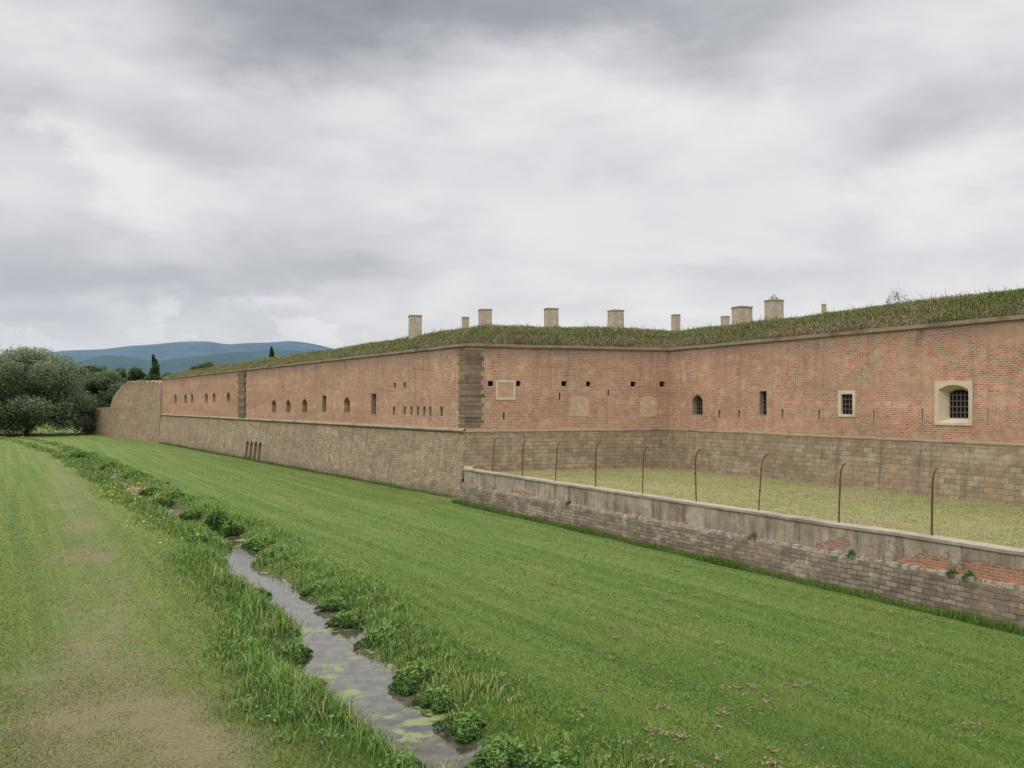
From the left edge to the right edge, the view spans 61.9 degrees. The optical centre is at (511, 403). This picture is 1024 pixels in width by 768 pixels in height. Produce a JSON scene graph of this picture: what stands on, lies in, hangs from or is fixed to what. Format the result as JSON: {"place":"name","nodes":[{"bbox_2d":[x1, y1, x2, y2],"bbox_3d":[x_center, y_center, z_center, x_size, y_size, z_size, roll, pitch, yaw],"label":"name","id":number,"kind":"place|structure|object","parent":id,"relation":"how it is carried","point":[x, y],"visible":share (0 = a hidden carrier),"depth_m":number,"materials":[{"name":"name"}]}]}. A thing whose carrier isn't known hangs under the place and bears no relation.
{"place":"outdoors","nodes":[
{"label":"outdoors","id":0,"kind":"place"},
{"bbox_2d":[64,350,311,379],"bbox_3d":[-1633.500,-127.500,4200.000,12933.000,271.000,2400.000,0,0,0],"label":"foothills","id":1,"kind":"structure","parent":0,"point":[171,366],"depth_m":4011.18,"materials":[{"name":"blue"}]},
{"bbox_2d":[47,341,333,362],"bbox_3d":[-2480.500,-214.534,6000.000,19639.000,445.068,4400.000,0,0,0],"label":"hills","id":2,"kind":"structure","parent":0,"point":[168,351],"depth_m":5656.52,"materials":[{"name":"blue"}]},
{"bbox_2d":[78,458,515,767],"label":"stream water","id":3,"kind":"structure","parent":0,"point":[336,654],"depth_m":20.04,"materials":[{"name":"grey liquid"}]},
{"bbox_2d":[138,485,162,494],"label":"herb clump","id":4,"kind":"object","parent":3,"relation":"on","point":[150,489],"visible":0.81,"depth_m":58.68,"materials":[{"name":"green plant"}]},
{"bbox_2d":[151,495,174,505],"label":"herb clump","id":5,"kind":"object","parent":3,"relation":"on","point":[164,500],"visible":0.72,"depth_m":52.70,"materials":[{"name":"green plant"}]},
{"bbox_2d":[201,503,229,529],"bbox_3d":[-14.772,5.658,42.792,1.517,1.319,1.588,0,0,0],"label":"herb clump","id":6,"kind":"object","parent":3,"relation":"on","point":[216,519],"visible":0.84,"depth_m":42.51,"materials":[{"name":"green plant"}]},
{"bbox_2d":[245,586,272,598],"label":"herb clump","id":7,"kind":"object","parent":3,"relation":"on","point":[259,590],"visible":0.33,"depth_m":27.31,"materials":[{"name":"green plant"}]},
{"bbox_2d":[265,617,300,634],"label":"herb clump","id":8,"kind":"object","parent":3,"relation":"on","point":[291,627],"visible":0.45,"depth_m":23.00,"materials":[{"name":"green plant"}]},
{"bbox_2d":[274,641,312,663],"bbox_3d":[-5.430,6.052,21.035,0.913,0.492,0.991,0,0,0],"label":"herb clump","id":9,"kind":"object","parent":3,"relation":"on","point":[299,650],"visible":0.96,"depth_m":20.88,"materials":[{"name":"green plant"}]},
{"bbox_2d":[300,675,326,688],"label":"herb clump","id":10,"kind":"object","parent":3,"relation":"on","point":[324,682],"visible":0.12,"depth_m":18.69,"materials":[{"name":"green plant"}]},
{"bbox_2d":[299,581,331,595],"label":"herb clump","id":11,"kind":"object","parent":3,"relation":"on","point":[312,587],"visible":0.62,"depth_m":27.98,"materials":[{"name":"green plant"}]},
{"bbox_2d":[314,596,349,610],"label":"herb clump","id":12,"kind":"object","parent":3,"relation":"on","point":[332,603],"visible":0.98,"depth_m":25.91,"materials":[{"name":"green plant"}]},
{"bbox_2d":[325,610,365,628],"bbox_3d":[-4.709,6.090,24.328,1.188,0.425,1.265,0,0,0],"label":"herb clump","id":13,"kind":"object","parent":3,"relation":"on","point":[341,617],"visible":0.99,"depth_m":24.07,"materials":[{"name":"green plant"}]},
{"bbox_2d":[377,751,425,767],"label":"herb clump","id":14,"kind":"object","parent":3,"relation":"on","point":[399,757],"visible":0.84,"depth_m":14.24,"materials":[{"name":"green plant"}]},
{"bbox_2d":[388,657,447,694],"bbox_3d":[-2.123,6.013,19.027,1.538,0.569,1.424,0,0,32],"label":"herb clump","id":15,"kind":"object","parent":3,"relation":"on","point":[407,674],"visible":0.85,"depth_m":18.89,"materials":[{"name":"green plant"}]},
{"bbox_2d":[432,709,486,742],"bbox_3d":[-0.905,6.081,16.258,1.169,0.434,1.092,0,0,-14],"label":"herb clump","id":16,"kind":"object","parent":3,"relation":"on","point":[471,728],"visible":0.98,"depth_m":16.21,"materials":[{"name":"green plant"}]},
{"bbox_2d":[516,744,589,767],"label":"herb clump","id":17,"kind":"object","parent":3,"relation":"on","point":[552,761],"visible":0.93,"depth_m":14.35,"materials":[{"name":"green plant"}]},
{"bbox_2d":[0,417,1023,767],"bbox_3d":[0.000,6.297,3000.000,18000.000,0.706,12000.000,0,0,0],"label":"ground","id":18,"kind":"structure","parent":0,"point":[162,721],"depth_m":23.56,"materials":[{"name":"green plant"}]},
{"bbox_2d":[0,344,100,435],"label":"tree","id":19,"kind":"object","parent":18,"relation":"on","point":[34,382],"visible":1,"depth_m":157.06,"materials":[{"name":"green plant"}]},
{"bbox_2d":[68,449,92,457],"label":"herb clump","id":20,"kind":"object","parent":18,"relation":"on","point":[80,453],"visible":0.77,"depth_m":97.82,"materials":[{"name":"green plant"}]},
{"bbox_2d":[72,366,98,408],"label":"tree","id":21,"kind":"object","parent":18,"relation":"on","point":[83,373],"visible":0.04,"depth_m":228.44,"materials":[{"name":"green plant"}]},
{"bbox_2d":[79,364,106,396],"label":"tree","id":22,"kind":"object","parent":18,"relation":"on","point":[94,368],"visible":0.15,"depth_m":238.40,"materials":[{"name":"green plant"}]},
{"bbox_2d":[78,368,126,429],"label":"tree","id":23,"kind":"object","parent":18,"relation":"on","point":[106,384],"visible":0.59,"depth_m":168.36,"materials":[{"name":"green plant"}]},
{"bbox_2d":[99,460,122,468],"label":"herb clump","id":24,"kind":"object","parent":18,"relation":"on","point":[107,463],"visible":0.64,"depth_m":82.31,"materials":[{"name":"green plant"}]},
{"bbox_2d":[114,368,126,377],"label":"tree","id":25,"kind":"object","parent":18,"relation":"on","point":[122,372],"visible":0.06,"depth_m":248.16,"materials":[{"name":"green plant"}]},
{"bbox_2d":[84,380,161,441],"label":"ruined wall","id":26,"kind":"structure","parent":18,"relation":"on","point":[132,411],"depth_m":143.95,"materials":[{"name":"beige stone"}]},
{"bbox_2d":[122,367,145,381],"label":"tree","id":27,"kind":"object","parent":18,"relation":"on","point":[135,373],"visible":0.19,"depth_m":237.82,"materials":[{"name":"green plant"}]},
{"bbox_2d":[122,470,147,478],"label":"herb clump","id":28,"kind":"object","parent":18,"relation":"on","point":[133,473],"visible":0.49,"depth_m":70.91,"materials":[{"name":"green plant"}]},
{"bbox_2d":[95,482,197,542],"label":"wildflowers","id":29,"kind":"object","parent":18,"relation":"on","point":[141,501],"visible":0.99,"depth_m":51.19,"materials":[{"name":"yellow plant"}]},
{"bbox_2d":[146,354,160,380],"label":"conifer tree","id":30,"kind":"object","parent":18,"relation":"on","point":[154,373],"visible":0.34,"depth_m":224.40,"materials":[{"name":"green plant"}]},
{"bbox_2d":[164,490,184,499],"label":"herb clump","id":31,"kind":"object","parent":18,"relation":"on","point":[170,493],"visible":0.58,"depth_m":55.22,"materials":[{"name":"green plant"}]},
{"bbox_2d":[178,507,204,519],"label":"herb clump","id":32,"kind":"object","parent":18,"relation":"on","point":[194,513],"visible":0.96,"depth_m":46.70,"materials":[{"name":"green plant"}]},
{"bbox_2d":[187,532,211,543],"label":"herb clump","id":33,"kind":"object","parent":18,"relation":"on","point":[200,537],"visible":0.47,"depth_m":37.07,"materials":[{"name":"green plant"}]},
{"bbox_2d":[197,362,212,375],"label":"tree","id":34,"kind":"object","parent":18,"relation":"on","point":[201,365],"visible":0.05,"depth_m":199.18,"materials":[{"name":"green plant"}]},
{"bbox_2d":[217,518,245,536],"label":"herb clump","id":35,"kind":"object","parent":18,"relation":"on","point":[230,527],"visible":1,"depth_m":40.58,"materials":[{"name":"green plant"}]},
{"bbox_2d":[241,536,275,550],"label":"herb clump","id":36,"kind":"object","parent":18,"relation":"on","point":[254,542],"visible":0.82,"depth_m":36.94,"materials":[{"name":"green plant"}]},
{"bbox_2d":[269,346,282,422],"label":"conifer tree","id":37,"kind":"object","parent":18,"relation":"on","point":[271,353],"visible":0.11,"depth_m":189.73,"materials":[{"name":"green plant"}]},
{"bbox_2d":[264,545,297,558],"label":"herb clump","id":38,"kind":"object","parent":18,"relation":"on","point":[281,549],"visible":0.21,"depth_m":34.00,"materials":[{"name":"green plant"}]},
{"bbox_2d":[284,559,310,569],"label":"herb clump","id":39,"kind":"object","parent":18,"relation":"on","point":[293,563],"visible":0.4,"depth_m":31.69,"materials":[{"name":"green plant"}]},
{"bbox_2d":[158,343,484,497],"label":"fortress wall","id":40,"kind":"structure","parent":18,"relation":"on","point":[352,415],"depth_m":69.98,"materials":[{"name":"brick"}]},
{"bbox_2d":[227,392,229,401],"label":"window","id":41,"kind":"structure","parent":40,"relation":"in","point":[228,393],"depth_m":101.08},
{"bbox_2d":[272,400,275,412],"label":"window","id":42,"kind":"structure","parent":40,"relation":"in","point":[273,401],"depth_m":87.05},
{"bbox_2d":[286,400,290,412],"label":"window","id":43,"kind":"structure","parent":40,"relation":"in","point":[288,402],"depth_m":83.41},
{"bbox_2d":[302,399,306,412],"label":"window","id":44,"kind":"structure","parent":40,"relation":"in","point":[304,401],"depth_m":79.59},
{"bbox_2d":[322,395,325,411],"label":"window","id":45,"kind":"structure","parent":40,"relation":"in","point":[323,397],"depth_m":75.34,"materials":[{"name":"stone"}]},
{"bbox_2d":[344,397,349,412],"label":"window","id":46,"kind":"structure","parent":40,"relation":"in","point":[346,399],"depth_m":71.25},
{"bbox_2d":[371,394,375,413],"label":"window","id":47,"kind":"structure","parent":40,"relation":"in","point":[373,396],"depth_m":66.66,"materials":[{"name":"stone"}]},
{"bbox_2d":[324,712,359,730],"bbox_3d":[-3.269,6.115,16.447,0.825,0.346,0.882,0,0,19],"label":"herb clump","id":48,"kind":"object","parent":18,"relation":"on","point":[343,724],"visible":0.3,"depth_m":16.31,"materials":[{"name":"green plant"}]},
{"bbox_2d":[0,436,714,767],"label":"bank tall grass","id":49,"kind":"structure","parent":18,"relation":"on","point":[274,671],"depth_m":21.16,"materials":[{"name":"green plant"}]},
{"bbox_2d":[353,622,399,648],"bbox_3d":[-3.224,6.042,22.355,1.426,0.523,1.591,0,0,20],"label":"herb clump","id":50,"kind":"object","parent":18,"relation":"on","point":[371,636],"visible":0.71,"depth_m":22.10,"materials":[{"name":"green plant"}]},
{"bbox_2d":[412,685,453,713],"bbox_3d":[-1.499,6.085,17.706,1.044,0.417,0.979,0,0,-16],"label":"herb clump","id":51,"kind":"object","parent":18,"relation":"on","point":[436,700],"visible":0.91,"depth_m":17.62,"materials":[{"name":"green plant"}]},
{"bbox_2d":[460,729,545,767],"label":"herb clump","id":52,"kind":"object","parent":18,"relation":"on","point":[494,746],"visible":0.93,"depth_m":14.67,"materials":[{"name":"green plant"}]},
{"bbox_2d":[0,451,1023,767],"bbox_3d":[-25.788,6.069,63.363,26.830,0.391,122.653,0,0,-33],"label":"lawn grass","id":53,"kind":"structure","parent":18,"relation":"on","point":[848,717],"depth_m":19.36,"materials":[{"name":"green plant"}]},
{"bbox_2d":[158,442,1023,635],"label":"wall foot grass","id":54,"kind":"structure","parent":18,"relation":"on","point":[977,619],"depth_m":31.33,"materials":[{"name":"green plant"}]},
{"bbox_2d":[459,466,1023,627],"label":"retaining wall","id":55,"kind":"structure","parent":18,"relation":"on","point":[909,567],"depth_m":29.45,"materials":[{"name":"grey stone"}]},
{"bbox_2d":[492,437,497,471],"bbox_3d":[-1.008,3.079,49.605,0.272,2.253,0.059,6,-4,-36],"label":"fence post","id":56,"kind":"object","parent":55,"relation":"on","point":[493,454],"visible":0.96,"depth_m":49.53,"materials":[{"name":"metal"}]},
{"bbox_2d":[522,439,525,475],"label":"fence post","id":57,"kind":"object","parent":55,"relation":"on","point":[522,457],"visible":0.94,"depth_m":46.51,"materials":[{"name":"metal"}]},
{"bbox_2d":[555,441,560,480],"bbox_3d":[2.351,3.064,43.703,0.298,2.275,0.058,2,0,-38],"label":"fence post","id":58,"kind":"object","parent":55,"relation":"on","point":[556,460],"visible":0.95,"depth_m":43.62,"materials":[{"name":"metal"}]},
{"bbox_2d":[595,441,600,486],"bbox_3d":[4.081,3.007,40.660,0.355,2.402,0.057,0,0,-37],"label":"fence post","id":59,"kind":"object","parent":55,"relation":"on","point":[595,461],"visible":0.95,"depth_m":40.57,"materials":[{"name":"metal"}]},
{"bbox_2d":[642,446,648,493],"bbox_3d":[5.857,3.034,37.540,0.291,2.342,0.057,1,0,-13],"label":"fence post","id":60,"kind":"object","parent":55,"relation":"on","point":[643,468],"visible":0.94,"depth_m":37.50,"materials":[{"name":"metal"}]},
{"bbox_2d":[694,449,701,501],"bbox_3d":[7.554,3.023,34.586,0.353,2.358,0.057,-1,-2,-15],"label":"fence post","id":61,"kind":"object","parent":55,"relation":"on","point":[695,475],"visible":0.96,"depth_m":34.53,"materials":[{"name":"metal"}]},
{"bbox_2d":[747,531,757,539],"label":"weed","id":62,"kind":"object","parent":55,"relation":"on","point":[753,534],"visible":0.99,"depth_m":31.15,"materials":[{"name":"green plant"}]},
{"bbox_2d":[758,454,767,509],"bbox_3d":[9.286,3.038,31.627,0.266,2.345,0.057,3,0,-10],"label":"fence post","id":63,"kind":"object","parent":55,"relation":"on","point":[760,481],"visible":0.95,"depth_m":31.59,"materials":[{"name":"metal"}]},
{"bbox_2d":[838,463,846,522],"bbox_3d":[11.049,3.090,28.577,0.293,2.216,0.057,3,-2,-23],"label":"fence post","id":64,"kind":"object","parent":55,"relation":"on","point":[842,466],"visible":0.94,"depth_m":28.52,"materials":[{"name":"metal"}]},
{"bbox_2d":[843,547,855,558],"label":"weed","id":65,"kind":"object","parent":55,"relation":"on","point":[851,552],"visible":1,"depth_m":27.48,"materials":[{"name":"green plant"}]},
{"bbox_2d":[931,468,937,534],"bbox_3d":[12.724,3.075,25.717,0.324,2.263,0.059,5,-5,-34],"label":"fence post","id":66,"kind":"object","parent":55,"relation":"on","point":[932,484],"visible":0.95,"depth_m":25.66,"materials":[{"name":"metal"}]},
{"bbox_2d":[947,565,958,576],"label":"weed","id":67,"kind":"object","parent":55,"relation":"on","point":[951,570],"visible":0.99,"depth_m":24.49,"materials":[{"name":"green plant"}]},
{"bbox_2d":[961,570,976,579],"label":"weed","id":68,"kind":"object","parent":55,"relation":"on","point":[971,573],"visible":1,"depth_m":24.03,"materials":[{"name":"green plant"}]},
{"bbox_2d":[529,536,1020,767],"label":"dry grass clippings","id":69,"kind":"object","parent":18,"relation":"on","point":[774,761],"visible":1,"depth_m":15.80,"materials":[{"name":"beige plant"}]},
{"bbox_2d":[0,0,1023,353],"label":"sky","id":70,"kind":"structure","parent":0,"point":[327,173],"materials":[{"name":"grey"}]},
{"bbox_2d":[162,285,1023,377],"bbox_3d":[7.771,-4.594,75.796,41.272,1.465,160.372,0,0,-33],"label":"rampart ground","id":71,"kind":"structure","parent":0,"point":[681,338],"depth_m":57.98,"materials":[{"name":"green plant"}]},
{"bbox_2d":[196,354,216,368],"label":"shrub","id":72,"kind":"object","parent":71,"relation":"on","point":[206,363],"visible":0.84,"depth_m":117.79,"materials":[{"name":"green plant"}]},
{"bbox_2d":[408,315,421,338],"bbox_3d":[-7.378,-5.647,65.000,0.963,2.095,0.818,0,0,-15],"label":"chimney","id":73,"kind":"object","parent":71,"relation":"on","point":[414,325],"visible":0.91,"depth_m":64.64,"materials":[{"name":"stone"}]},
{"bbox_2d":[462,317,468,327],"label":"chimney","id":74,"kind":"object","parent":71,"relation":"on","point":[465,322],"visible":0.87,"depth_m":71.79,"materials":[{"name":"stone"}]},
{"bbox_2d":[478,309,491,325],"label":"chimney","id":75,"kind":"object","parent":71,"relation":"on","point":[484,315],"visible":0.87,"depth_m":65.63,"materials":[{"name":"stone"}]},
{"bbox_2d":[544,308,558,344],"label":"chimney","id":76,"kind":"object","parent":71,"relation":"on","point":[551,317],"visible":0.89,"depth_m":66.60,"materials":[{"name":"stone"}]},
{"bbox_2d":[607,309,623,328],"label":"chimney","id":77,"kind":"object","parent":71,"relation":"on","point":[615,317],"visible":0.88,"depth_m":66.62,"materials":[{"name":"stone"}]},
{"bbox_2d":[671,314,680,331],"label":"chimney","id":78,"kind":"object","parent":71,"relation":"on","point":[675,322],"visible":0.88,"depth_m":70.79,"materials":[{"name":"stone"}]},
{"bbox_2d":[720,316,729,342],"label":"chimney","id":79,"kind":"object","parent":71,"relation":"on","point":[725,320],"visible":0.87,"depth_m":67.78,"materials":[{"name":"stone"}]},
{"bbox_2d":[731,306,752,324],"bbox_3d":[16.170,-5.690,60.000,1.150,2.180,0.978,0,0,-21],"label":"chimney","id":80,"kind":"object","parent":71,"relation":"on","point":[740,313],"visible":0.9,"depth_m":59.61,"materials":[{"name":"stone"}]},
{"bbox_2d":[764,299,783,319],"bbox_3d":[17.499,-5.748,57.000,0.993,2.297,0.844,0,0,-20],"label":"chimney","id":81,"kind":"object","parent":71,"relation":"on","point":[772,307],"visible":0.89,"depth_m":56.67,"materials":[{"name":"stone"}]},
{"bbox_2d":[821,304,825,313],"bbox_3d":[21.930,-5.780,60.000,0.261,2.360,0.222,0,0,-13],"label":"chimney","id":82,"kind":"object","parent":71,"relation":"on","point":[823,307],"visible":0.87,"depth_m":59.91,"materials":[{"name":"stone"}]},
{"bbox_2d":[886,284,908,303],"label":"shrub","id":83,"kind":"object","parent":71,"relation":"on","point":[896,292],"visible":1,"depth_m":42.90,"materials":[{"name":"green plant"}]},
{"bbox_2d":[500,467,1023,548],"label":"terrace ground","id":84,"kind":"structure","parent":0,"point":[773,499],"depth_m":38.16,"materials":[{"name":"green plant"}]},
{"bbox_2d":[462,343,668,478],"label":"fortress wall","id":85,"kind":"structure","parent":84,"relation":"on","point":[579,402],"depth_m":56.65,"materials":[{"name":"brick"}]},
{"bbox_2d":[561,381,566,385],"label":"window","id":86,"kind":"structure","parent":85,"relation":"in","point":[563,383],"depth_m":56.98,"materials":[{"name":"stone"}]},
{"bbox_2d":[570,396,588,415],"bbox_3d":[4.504,0.171,56.926,1.352,1.367,0.001,0,0,-18],"label":"blocked window","id":87,"kind":"structure","parent":85,"relation":"in","point":[579,405],"depth_m":56.92,"materials":[{"name":"stone"}]},
{"bbox_2d":[631,381,635,386],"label":"window","id":88,"kind":"structure","parent":85,"relation":"in","point":[633,383],"depth_m":58.47,"materials":[{"name":"stone"}]},
{"bbox_2d":[640,396,656,416],"bbox_3d":[9.368,0.205,58.506,1.298,1.463,0.001,0,0,-18],"label":"blocked window","id":89,"kind":"structure","parent":85,"relation":"in","point":[648,404],"depth_m":58.50,"materials":[{"name":"stone"}]},
{"bbox_2d":[660,381,664,386],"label":"window","id":90,"kind":"structure","parent":85,"relation":"in","point":[662,383],"depth_m":59.14,"materials":[{"name":"stone"}]},
{"bbox_2d":[668,315,1023,505],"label":"fortress wall","id":91,"kind":"structure","parent":84,"relation":"on","point":[821,408],"depth_m":44.12,"materials":[{"name":"brick"}]},
{"bbox_2d":[692,394,702,414],"bbox_3d":[12.421,0.085,56.411,0.410,1.408,1.133,0,0,-27],"label":"window","id":92,"kind":"structure","parent":91,"relation":"in","point":[697,399],"depth_m":56.74,"materials":[{"name":"stone"}]},
{"bbox_2d":[717,409,720,418],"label":"window","id":93,"kind":"structure","parent":91,"relation":"in","point":[718,410],"depth_m":54.52,"materials":[{"name":"stone"}]},
{"bbox_2d":[737,409,740,418],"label":"window","id":94,"kind":"structure","parent":91,"relation":"in","point":[738,410],"depth_m":52.89,"materials":[{"name":"stone"}]},
{"bbox_2d":[759,390,766,414],"bbox_3d":[15.134,-0.025,51.001,0.360,1.477,0.677,0,0,-27],"label":"window","id":95,"kind":"structure","parent":91,"relation":"in","point":[762,393],"depth_m":51.23,"materials":[{"name":"stone"}]},
{"bbox_2d":[780,408,783,418],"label":"window","id":96,"kind":"structure","parent":91,"relation":"in","point":[781,409],"depth_m":49.59,"materials":[{"name":"stone"}]},
{"bbox_2d":[817,408,820,419],"bbox_3d":[17.026,0.612,47.102,0.210,0.659,0.268,0,0,-27],"label":"window","id":97,"kind":"structure","parent":91,"relation":"in","point":[818,409],"depth_m":47.13,"materials":[{"name":"stone"}]},
{"bbox_2d":[838,390,855,416],"bbox_3d":[17.842,0.023,45.370,0.160,1.406,1.159,0,0,-27],"label":"window","id":98,"kind":"structure","parent":91,"relation":"in","point":[846,398],"depth_m":45.45,"materials":[{"name":"beige stone"}]},
{"bbox_2d":[872,409,875,420],"bbox_3d":[18.666,0.614,43.866,0.210,0.614,0.232,0,0,-27],"label":"window","id":99,"kind":"structure","parent":91,"relation":"in","point":[873,410],"depth_m":43.80,"materials":[{"name":"stone"}]},
{"bbox_2d":[920,407,923,422],"bbox_3d":[19.947,0.578,41.337,0.210,0.743,0.206,0,0,-27],"label":"window","id":100,"kind":"structure","parent":91,"relation":"in","point":[921,408],"depth_m":41.33,"materials":[{"name":"stone"}]},
{"bbox_2d":[935,381,972,425],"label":"window","id":101,"kind":"structure","parent":91,"relation":"in","point":[953,399],"depth_m":40.11,"materials":[{"name":"beige stone"}]},
{"bbox_2d":[986,407,989,423],"bbox_3d":[21.460,0.536,38.351,0.210,0.766,0.177,0,0,-27],"label":"ventilation slit","id":102,"kind":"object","parent":91,"relation":"in","point":[987,408],"depth_m":38.33,"materials":[{"name":"stone"}]}
]}

